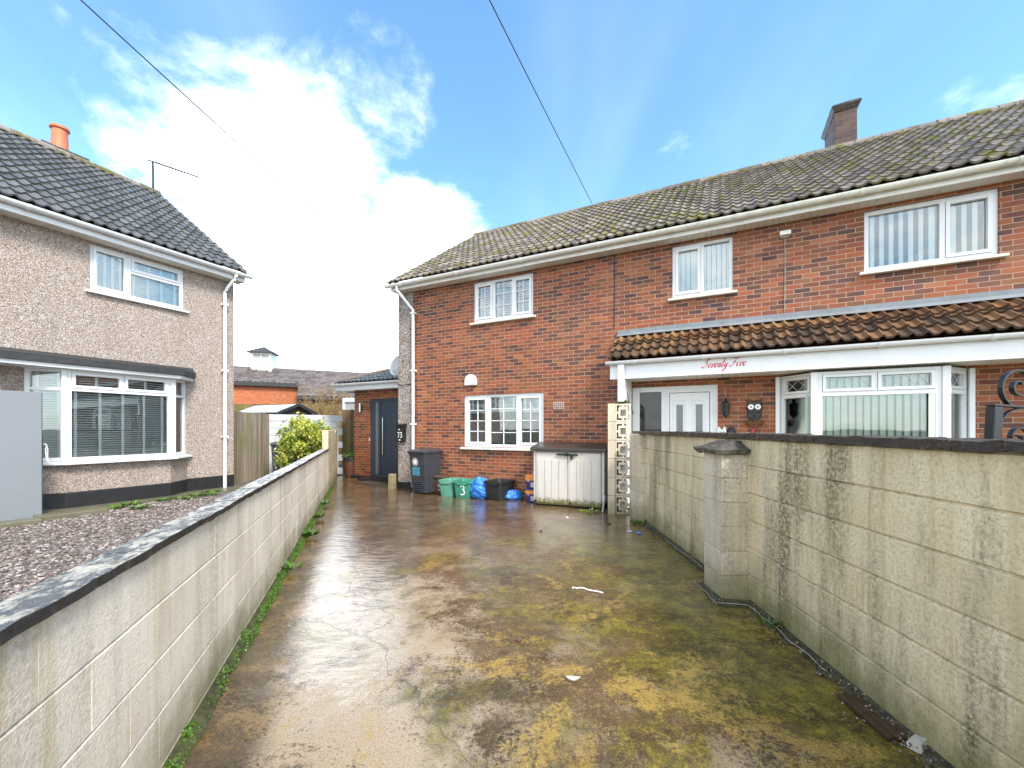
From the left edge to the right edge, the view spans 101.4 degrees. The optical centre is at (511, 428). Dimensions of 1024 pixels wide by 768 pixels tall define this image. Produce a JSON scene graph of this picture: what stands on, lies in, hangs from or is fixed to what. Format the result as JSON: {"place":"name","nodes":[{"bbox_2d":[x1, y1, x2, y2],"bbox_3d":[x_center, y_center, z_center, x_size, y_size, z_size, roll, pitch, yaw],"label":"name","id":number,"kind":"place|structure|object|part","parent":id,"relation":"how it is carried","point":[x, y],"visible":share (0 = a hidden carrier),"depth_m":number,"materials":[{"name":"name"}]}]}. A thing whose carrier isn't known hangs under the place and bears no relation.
{"place":"outdoors","nodes":[
{"label":"outdoors","id":0,"kind":"place"},
{"bbox_2d":[0,478,259,601],"bbox_3d":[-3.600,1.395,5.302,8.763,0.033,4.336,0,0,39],"label":"gravel","id":1,"kind":"structure","parent":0,"point":[30,562],"depth_m":5.30,"materials":[{"name":"grey gravel"}]},
{"bbox_2d":[0,517,41,528],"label":"paving slab","id":2,"kind":"structure","parent":1,"relation":"on","point":[20,522],"depth_m":6.04,"materials":[{"name":"beige concrete"}]},
{"bbox_2d":[0,390,42,520],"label":"grey board","id":3,"kind":"object","parent":1,"relation":"on","point":[21,452],"visible":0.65,"depth_m":6.37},
{"bbox_2d":[45,444,48,461],"bbox_3d":[-7.348,0.393,6.622,0.021,0.301,0.067,0,0,36],"label":"cord","id":4,"kind":"object","parent":3,"relation":"hanging from","point":[46,454],"visible":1,"depth_m":6.62,"materials":[{"name":"white plastic"}]},
{"bbox_2d":[33,507,107,519],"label":"paving slab","id":5,"kind":"structure","parent":1,"relation":"on","point":[67,514],"depth_m":6.66,"materials":[{"name":"beige concrete"}]},
{"bbox_2d":[101,504,127,509],"bbox_3d":[-6.945,1.357,7.287,0.397,0.087,0.340,0,0,-12],"label":"weed","id":6,"kind":"object","parent":1,"relation":"on","point":[115,506],"visible":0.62,"depth_m":7.36,"materials":[{"name":"green plant"}]},
{"bbox_2d":[0,123,252,509],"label":"pebbledashed house","id":7,"kind":"structure","parent":1,"relation":"on","point":[117,320],"depth_m":8.26,"materials":[{"name":"concrete"}]},
{"bbox_2d":[24,368,71,465],"bbox_3d":[-7.968,-0.194,7.158,0.685,1.652,0.237,0,0,-20],"label":"window","id":8,"kind":"structure","parent":7,"relation":"in","point":[29,386],"depth_m":7.24,"materials":[{"name":"white plastic"}]},
{"bbox_2d":[61,369,177,464],"bbox_3d":[-7.357,-0.194,7.937,0.241,1.652,1.680,0,0,27],"label":"window","id":9,"kind":"structure","parent":7,"relation":"in","point":[122,389],"depth_m":7.89,"materials":[{"name":"white plastic"}]},
{"bbox_2d":[85,244,188,312],"bbox_3d":[-7.538,-2.979,8.489,0.231,0.922,1.660,0,0,27],"label":"window","id":10,"kind":"structure","parent":7,"relation":"in","point":[125,281],"depth_m":8.43,"materials":[{"name":"white plastic"}]},
{"bbox_2d":[147,154,199,187],"bbox_3d":[-9.800,-7.113,12.162,1.176,1.227,0.240,0,0,-36],"label":"tv aerial","id":11,"kind":"object","parent":7,"relation":"attached to","point":[175,169],"visible":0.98,"depth_m":11.94,"materials":[{"name":"grey metal"}]},
{"bbox_2d":[165,380,192,458],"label":"window","id":12,"kind":"structure","parent":7,"relation":"in","point":[180,385],"depth_m":9.06,"materials":[{"name":"white plastic"}]},
{"bbox_2d":[120,500,142,505],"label":"weed","id":13,"kind":"object","parent":1,"relation":"on","point":[135,502],"visible":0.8,"depth_m":7.66,"materials":[{"name":"green plant"}]},
{"bbox_2d":[129,503,153,508],"bbox_3d":[-6.486,1.359,7.328,0.356,0.083,0.362,0,0,-35],"label":"weed","id":14,"kind":"object","parent":1,"relation":"on","point":[141,507],"visible":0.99,"depth_m":7.34,"materials":[{"name":"green plant"}]},
{"bbox_2d":[155,496,175,500],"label":"weed","id":15,"kind":"object","parent":1,"relation":"on","point":[169,498],"visible":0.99,"depth_m":8.13,"materials":[{"name":"green plant"}]},
{"bbox_2d":[198,491,218,495],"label":"weed","id":16,"kind":"object","parent":1,"relation":"on","point":[205,494],"visible":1,"depth_m":8.74,"materials":[{"name":"green plant"}]},
{"bbox_2d":[234,411,268,483],"bbox_3d":[-7.119,0.524,11.428,0.082,1.912,1.865,0,0,-4],"label":"timber fence","id":17,"kind":"object","parent":1,"relation":"on","point":[251,446],"visible":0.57,"depth_m":11.34,"materials":[{"name":"brown wood"}]},
{"bbox_2d":[269,442,287,471],"bbox_3d":[-6.424,0.894,11.761,0.554,1.012,0.677,0,0,-20],"label":"wheelie bin","id":18,"kind":"object","parent":1,"relation":"on","point":[273,447],"visible":0.21,"depth_m":11.46,"materials":[{"name":"plastic"}]},
{"bbox_2d":[273,412,336,467],"bbox_3d":[-5.552,0.492,11.315,1.547,1.833,1.640,0,0,0],"label":"bush","id":19,"kind":"object","parent":1,"relation":"on","point":[305,440],"visible":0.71,"depth_m":10.93,"materials":[{"name":"green plant"}]},
{"bbox_2d":[42,484,246,513],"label":"garden path","id":20,"kind":"structure","parent":0,"point":[229,488],"depth_m":8.16,"materials":[{"name":"grey concrete"}]},
{"bbox_2d":[185,492,205,495],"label":"weed","id":21,"kind":"object","parent":20,"relation":"on","point":[187,494],"visible":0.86,"depth_m":8.74,"materials":[{"name":"green plant"}]},
{"bbox_2d":[337,461,343,476],"bbox_3d":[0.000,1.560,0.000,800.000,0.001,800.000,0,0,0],"label":"ground","id":22,"kind":"structure","parent":0,"point":[339,464],"depth_m":17.06,"materials":[{"name":"grey concrete"}]},
{"bbox_2d":[240,403,316,414],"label":"garden shed","id":23,"kind":"structure","parent":22,"relation":"on","point":[290,409],"depth_m":15.04,"materials":[{"name":"white plastic"}]},
{"bbox_2d":[234,404,341,454],"bbox_3d":[-10.506,0.124,21.629,10.198,2.712,0.082,0,0,-11],"label":"timber fence","id":24,"kind":"object","parent":22,"relation":"on","point":[239,407],"visible":0.09,"depth_m":21.22,"materials":[{"name":"brown wood"}]},
{"bbox_2d":[234,366,364,404],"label":"school building","id":25,"kind":"structure","parent":22,"relation":"on","point":[255,386],"depth_m":28.11,"materials":[{"name":"brick"}]},
{"bbox_2d":[246,347,280,370],"bbox_3d":[-18.203,-4.990,30.794,1.780,1.980,1.780,0,0,-13],"label":"roof cupola","id":26,"kind":"object","parent":25,"relation":"on","point":[263,358],"visible":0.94,"depth_m":30.21,"materials":[{"name":"white plastic"}]},
{"bbox_2d":[264,394,336,414],"bbox_3d":[-9.835,-0.230,19.607,3.044,2.879,2.416,0,0,-26],"label":"dry shrub","id":27,"kind":"object","parent":22,"relation":"on","point":[296,403],"visible":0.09,"depth_m":19.67,"materials":[{"name":"brown plant"}]},
{"bbox_2d":[269,414,342,473],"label":"white block wall","id":28,"kind":"structure","parent":22,"relation":"on","point":[275,422],"depth_m":12.75,"materials":[{"name":"paint"}]},
{"bbox_2d":[297,373,356,453],"bbox_3d":[-7.963,-0.687,19.283,4.093,3.788,2.486,0,0,0],"label":"dry shrub","id":29,"kind":"object","parent":22,"relation":"on","point":[323,408],"visible":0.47,"depth_m":18.89,"materials":[{"name":"brown plant"}]},
{"bbox_2d":[342,398,354,409],"bbox_3d":[-5.223,0.200,15.849,1.600,2.600,1.600,0,0,10],"label":"conservatory","id":30,"kind":"object","parent":22,"relation":"on","point":[348,403],"visible":0.12,"depth_m":15.19,"materials":[{"name":"white plastic"}]},
{"bbox_2d":[384,192,644,502],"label":"brick house","id":31,"kind":"structure","parent":22,"relation":"on","point":[516,320],"depth_m":9.31,"materials":[{"name":"brick"}]},
{"bbox_2d":[80,0,394,282],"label":"overhead wire","id":32,"kind":"object","parent":31,"relation":"attached to","point":[218,125],"visible":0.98,"depth_m":6.49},
{"bbox_2d":[389,356,397,375],"bbox_3d":[-2.911,-1.638,10.904,0.532,0.567,0.419,0,0,-16],"label":"satellite dish","id":33,"kind":"object","parent":31,"relation":"attached to","point":[393,368],"visible":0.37,"depth_m":10.98,"materials":[{"name":"white metal"}]},
{"bbox_2d":[395,423,406,441],"bbox_3d":[-2.742,0.111,10.328,0.270,0.459,0.154,0,0,27],"label":"letterbox","id":34,"kind":"object","parent":31,"relation":"attached to","point":[400,432],"visible":1,"depth_m":10.29,"materials":[{"name":"black metal"}]},
{"bbox_2d":[464,374,476,385],"bbox_3d":[-0.935,-1.095,9.502,0.310,0.250,0.074,0,0,27],"label":"alarm box","id":35,"kind":"object","parent":31,"relation":"attached to","point":[470,379],"visible":1,"depth_m":9.46,"materials":[{"name":"white plastic"}]},
{"bbox_2d":[460,392,543,450],"bbox_3d":[-0.200,-0.134,9.228,2.110,1.232,0.245,0,0,27],"label":"window","id":36,"kind":"structure","parent":31,"relation":"in","point":[487,399],"depth_m":9.24,"materials":[{"name":"white plastic"}]},
{"bbox_2d":[469,273,535,325],"bbox_3d":[-0.192,-2.809,9.220,1.610,0.962,0.238,0,0,27],"label":"window","id":37,"kind":"structure","parent":31,"relation":"in","point":[515,314],"depth_m":9.25,"materials":[{"name":"white plastic"}]},
{"bbox_2d":[489,0,591,202],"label":"overhead wire","id":38,"kind":"object","parent":31,"relation":"attached to","point":[537,96],"visible":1,"depth_m":7.73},
{"bbox_2d":[605,98,1023,511],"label":"brick house","id":39,"kind":"structure","parent":22,"relation":"on","point":[898,268],"depth_m":6.61,"materials":[{"name":"brick"}]},
{"bbox_2d":[668,237,736,301],"bbox_3d":[3.345,-2.794,7.421,1.135,0.992,0.208,0,0,27],"label":"window","id":40,"kind":"structure","parent":39,"relation":"in","point":[681,254],"depth_m":7.44,"materials":[{"name":"white plastic"}]},
{"bbox_2d":[718,427,725,432],"bbox_3d":[3.618,0.056,7.226,0.130,0.167,0.015,0,0,27],"label":"letter ornament","id":41,"kind":"object","parent":39,"relation":"attached to","point":[722,430],"visible":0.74,"depth_m":7.21,"materials":[{"name":"white"}]},
{"bbox_2d":[719,387,730,417],"bbox_3d":[3.602,-0.430,7.138,0.157,0.531,0.221,0,0,-41],"label":"hanging lantern","id":42,"kind":"object","parent":39,"relation":"attached to","point":[725,407],"visible":1,"depth_m":7.08,"materials":[{"name":"black metal"}]},
{"bbox_2d":[727,427,735,432],"bbox_3d":[3.747,0.075,7.161,0.150,0.204,0.040,0,0,27],"label":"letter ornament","id":43,"kind":"object","parent":39,"relation":"attached to","point":[731,429],"visible":0.54,"depth_m":7.16,"materials":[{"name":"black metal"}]},
{"bbox_2d":[744,398,764,426],"bbox_3d":[4.026,-0.258,6.959,0.304,0.475,0.126,0,0,27],"label":"owl ornament","id":44,"kind":"object","parent":39,"relation":"attached to","point":[753,406],"visible":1,"depth_m":6.98,"materials":[{"name":"black metal"}]},
{"bbox_2d":[779,229,790,311],"bbox_3d":[4.416,-2.555,6.777,0.150,1.330,0.127,0,0,27],"label":"security light","id":45,"kind":"object","parent":39,"relation":"attached to","point":[784,234],"visible":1,"depth_m":6.80,"materials":[{"name":"white plastic"}]},
{"bbox_2d":[780,373,809,432],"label":"window","id":46,"kind":"structure","parent":39,"relation":"in","point":[794,389],"depth_m":6.66,"materials":[{"name":"white plastic"}]},
{"bbox_2d":[806,366,941,436],"bbox_3d":[5.127,-0.028,6.018,1.508,1.615,0.124,0,0,27],"label":"window","id":47,"kind":"structure","parent":39,"relation":"in","point":[872,383],"depth_m":5.98,"materials":[{"name":"white plastic"}]},
{"bbox_2d":[858,189,1009,275],"bbox_3d":[5.988,-2.804,6.087,1.650,0.972,0.204,0,0,27],"label":"window","id":48,"kind":"structure","parent":39,"relation":"in","point":[989,197],"depth_m":6.02,"materials":[{"name":"white plastic"}]},
{"bbox_2d":[929,367,966,437],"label":"window","id":49,"kind":"structure","parent":39,"relation":"in","point":[958,375],"depth_m":5.82,"materials":[{"name":"white plastic"}]},
{"bbox_2d":[984,369,1023,439],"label":"iron gate","id":50,"kind":"structure","parent":22,"relation":"on","point":[995,415],"depth_m":1.99,"materials":[{"name":"black metal"}]},
{"bbox_2d":[0,0,1023,372],"label":"sky","id":51,"kind":"structure","parent":0,"point":[413,129],"materials":[{"name":"blue"}]},
{"bbox_2d":[182,476,933,767],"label":"driveway","id":52,"kind":"structure","parent":0,"point":[395,623],"depth_m":2.69,"materials":[{"name":"concrete"}]},
{"bbox_2d":[0,430,336,767],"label":"boundary wall","id":53,"kind":"structure","parent":52,"relation":"on","point":[117,656],"depth_m":1.65,"materials":[{"name":"grey concrete"}]},
{"bbox_2d":[162,488,332,767],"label":"grass strip","id":54,"kind":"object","parent":52,"relation":"on","point":[200,716],"depth_m":2.27,"materials":[{"name":"green plant"}]},
{"bbox_2d":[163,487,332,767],"bbox_3d":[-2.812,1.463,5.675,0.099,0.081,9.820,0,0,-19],"label":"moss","id":55,"kind":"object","parent":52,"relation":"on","point":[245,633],"visible":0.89,"depth_m":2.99,"materials":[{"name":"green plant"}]},
{"bbox_2d":[281,560,303,570],"bbox_3d":[-2.299,1.429,4.373,0.239,0.081,0.197,0,0,0],"label":"weed","id":56,"kind":"object","parent":52,"relation":"on","point":[289,565],"visible":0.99,"depth_m":4.41,"materials":[{"name":"green plant"}]},
{"bbox_2d":[302,528,319,536],"bbox_3d":[-2.771,1.427,5.720,0.299,0.086,0.247,0,0,0],"label":"weed","id":57,"kind":"object","parent":52,"relation":"on","point":[309,533],"visible":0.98,"depth_m":5.76,"materials":[{"name":"green plant"}]},
{"bbox_2d":[312,512,324,517],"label":"weed","id":58,"kind":"object","parent":52,"relation":"on","point":[319,515],"visible":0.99,"depth_m":6.87,"materials":[{"name":"green plant"}]},
{"bbox_2d":[341,449,354,476],"bbox_3d":[-4.947,1.061,12.954,0.620,0.878,0.585,0,0,-20],"label":"planter pot","id":59,"kind":"object","parent":52,"relation":"on","point":[349,464],"visible":0.77,"depth_m":12.78,"materials":[{"name":"ceramic"}]},
{"bbox_2d":[342,409,354,471],"bbox_3d":[-5.091,0.425,13.978,1.360,2.110,0.082,0,0,17],"label":"timber fence","id":60,"kind":"object","parent":52,"relation":"on","point":[348,428],"visible":0.24,"depth_m":14.05,"materials":[{"name":"brown wood"}]},
{"bbox_2d":[330,368,397,482],"bbox_3d":[-3.042,-0.366,13.797,3.330,3.772,4.302,0,0,27],"label":"house extension","id":61,"kind":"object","parent":52,"relation":"on","point":[376,420],"visible":0.36,"depth_m":12.36,"materials":[{"name":"brick"}]},
{"bbox_2d":[381,401,397,476],"bbox_3d":[-3.289,0.305,11.997,1.270,2.180,0.138,0,0,27],"label":"door","id":62,"kind":"structure","parent":61,"relation":"in","point":[389,409],"depth_m":12.16,"materials":[{"name":"grey plastic"}]},
{"bbox_2d":[354,480,387,484],"bbox_3d":[-3.770,1.488,11.410,0.950,0.016,0.540,0,0,27],"label":"door mat","id":63,"kind":"object","parent":52,"relation":"on","point":[368,482],"depth_m":11.42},
{"bbox_2d":[388,474,396,488],"bbox_3d":[-2.959,1.325,10.363,0.150,0.390,0.150,0,0,27],"label":"concrete post","id":64,"kind":"object","parent":52,"relation":"on","point":[391,481],"visible":0.81,"depth_m":10.31,"materials":[{"name":"beige concrete"}]},
{"bbox_2d":[407,449,442,492],"bbox_3d":[-1.999,0.994,9.730,0.554,1.012,0.677,0,0,33],"label":"wheelie bin","id":65,"kind":"object","parent":52,"relation":"on","point":[425,465],"visible":0.9,"depth_m":9.53,"materials":[{"name":"plastic"}]},
{"bbox_2d":[433,470,454,493],"bbox_3d":[-1.579,1.238,9.650,0.461,0.524,0.314,0,0,32],"label":"food caddy","id":66,"kind":"object","parent":52,"relation":"on","point":[436,478],"visible":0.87,"depth_m":9.59,"materials":[{"name":"brown plastic"}]},
{"bbox_2d":[438,477,460,496],"bbox_3d":[-1.370,1.320,9.406,0.381,0.360,0.564,0,0,19],"label":"recycling box","id":67,"kind":"object","parent":52,"relation":"on","point":[447,488],"visible":0.8,"depth_m":9.18,"materials":[{"name":"green plastic"}]},
{"bbox_2d":[453,478,473,497],"bbox_3d":[-0.999,1.320,9.230,0.453,0.360,0.564,0,0,17],"label":"recycling box","id":68,"kind":"object","parent":52,"relation":"on","point":[462,486],"visible":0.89,"depth_m":9.00,"materials":[{"name":"green plastic"}]},
{"bbox_2d":[470,476,486,498],"bbox_3d":[-0.665,1.264,9.027,0.575,0.472,0.493,0,0,27],"label":"blue sack","id":69,"kind":"object","parent":52,"relation":"on","point":[477,489],"visible":0.75,"depth_m":8.84,"materials":[{"name":"blue plastic"}]},
{"bbox_2d":[483,478,515,500],"bbox_3d":[-0.258,1.300,8.857,0.474,0.400,0.584,0,0,35],"label":"plastic crate","id":70,"kind":"object","parent":52,"relation":"on","point":[497,489],"visible":0.94,"depth_m":8.67,"materials":[{"name":"black plastic"}]},
{"bbox_2d":[506,490,522,499],"bbox_3d":[0.021,1.395,8.807,0.459,0.210,0.195,0,0,-23],"label":"blue bag","id":71,"kind":"object","parent":52,"relation":"on","point":[514,495],"visible":0.97,"depth_m":8.75,"materials":[{"name":"blue plastic"}]},
{"bbox_2d":[525,488,533,501],"bbox_3d":[0.460,1.364,8.593,0.308,0.272,0.293,0,0,24],"label":"plastic tub","id":72,"kind":"object","parent":52,"relation":"on","point":[529,492],"visible":0.48,"depth_m":8.50,"materials":[{"name":"plastic"}]},
{"bbox_2d":[525,474,533,488],"bbox_3d":[0.460,1.089,8.593,0.308,0.272,0.293,0,0,24],"label":"plastic tub","id":73,"kind":"object","parent":72,"relation":"on","point":[529,478],"visible":0.47,"depth_m":8.49,"materials":[{"name":"orange plastic"}]},
{"bbox_2d":[530,442,607,509],"bbox_3d":[1.147,0.891,8.171,1.480,1.218,0.595,0,0,23],"label":"storage cupboard","id":74,"kind":"object","parent":52,"relation":"on","point":[572,474],"visible":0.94,"depth_m":7.94,"materials":[{"name":"plastic"}]},
{"bbox_3d":[0.761,0.968,8.068,0.624,0.993,0.080,0,0,23],"label":"door","id":75,"kind":"part","parent":74,"relation":"part of","materials":[{"name":"plastic"}]},
{"bbox_3d":[1.319,0.967,7.827,0.674,0.995,0.093,0,0,23],"label":"door","id":76,"kind":"part","parent":74,"relation":"part of","materials":[{"name":"plastic"}]},
{"bbox_2d":[565,675,580,681],"bbox_3d":[0.362,1.488,2.501,0.086,0.017,0.058,0,0,29],"label":"litter scrap","id":77,"kind":"object","parent":52,"relation":"on","point":[572,678],"visible":1,"depth_m":2.49,"materials":[{"name":"white paper"}]},
{"bbox_2d":[572,587,602,593],"bbox_3d":[0.698,1.489,3.870,0.295,0.017,0.047,0,0,24],"label":"string","id":78,"kind":"object","parent":52,"relation":"on","point":[587,589],"visible":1,"depth_m":3.87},
{"bbox_2d":[580,507,597,512],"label":"weed","id":79,"kind":"object","parent":52,"relation":"on","point":[589,510],"visible":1,"depth_m":7.55,"materials":[{"name":"green plant"}]},
{"bbox_2d":[608,400,630,513],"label":"screen block column","id":80,"kind":"structure","parent":52,"relation":"on","point":[613,459],"depth_m":7.31,"materials":[{"name":"white concrete"}]},
{"bbox_2d":[630,519,645,523],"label":"weed","id":81,"kind":"object","parent":52,"relation":"on","point":[637,521],"visible":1,"depth_m":6.66,"materials":[{"name":"green plant"}]},
{"bbox_2d":[664,538,825,670],"bbox_3d":[1.876,1.476,4.080,0.266,0.009,3.053,0,0,3],"label":"cable","id":82,"kind":"object","parent":52,"relation":"on","point":[749,606],"visible":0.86,"depth_m":3.50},
{"bbox_2d":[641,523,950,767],"bbox_3d":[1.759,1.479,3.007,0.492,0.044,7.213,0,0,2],"label":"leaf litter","id":83,"kind":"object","parent":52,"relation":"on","point":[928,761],"visible":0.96,"depth_m":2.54,"materials":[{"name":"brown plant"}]},
{"bbox_2d":[644,522,955,767],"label":"soil","id":84,"kind":"structure","parent":52,"relation":"on","point":[850,690],"depth_m":2.76,"materials":[{"name":"black soil"}]},
{"bbox_2d":[754,615,783,627],"bbox_3d":[1.923,1.449,3.142,0.190,0.063,0.172,0,0,-17],"label":"weed","id":85,"kind":"object","parent":84,"relation":"on","point":[775,621],"visible":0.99,"depth_m":3.15,"materials":[{"name":"green plant"}]},
{"bbox_2d":[903,735,926,753],"bbox_3d":[1.900,1.478,1.966,0.091,0.040,0.077,0,0,-23],"label":"stone","id":86,"kind":"object","parent":84,"relation":"on","point":[914,741],"visible":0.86,"depth_m":1.95,"materials":[{"name":"white stone"}]},
{"bbox_2d":[630,431,1023,767],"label":"boundary wall","id":87,"kind":"structure","parent":52,"relation":"on","point":[886,573],"depth_m":2.21,"materials":[{"name":"grey concrete"}]},
{"bbox_2d":[837,693,909,740],"bbox_3d":[1.855,1.485,2.165,0.112,0.019,0.331,0,0,3],"label":"wood plank","id":88,"kind":"object","parent":52,"relation":"on","point":[883,727],"visible":0.99,"depth_m":2.14,"materials":[{"name":"brown wood"}]}
]}

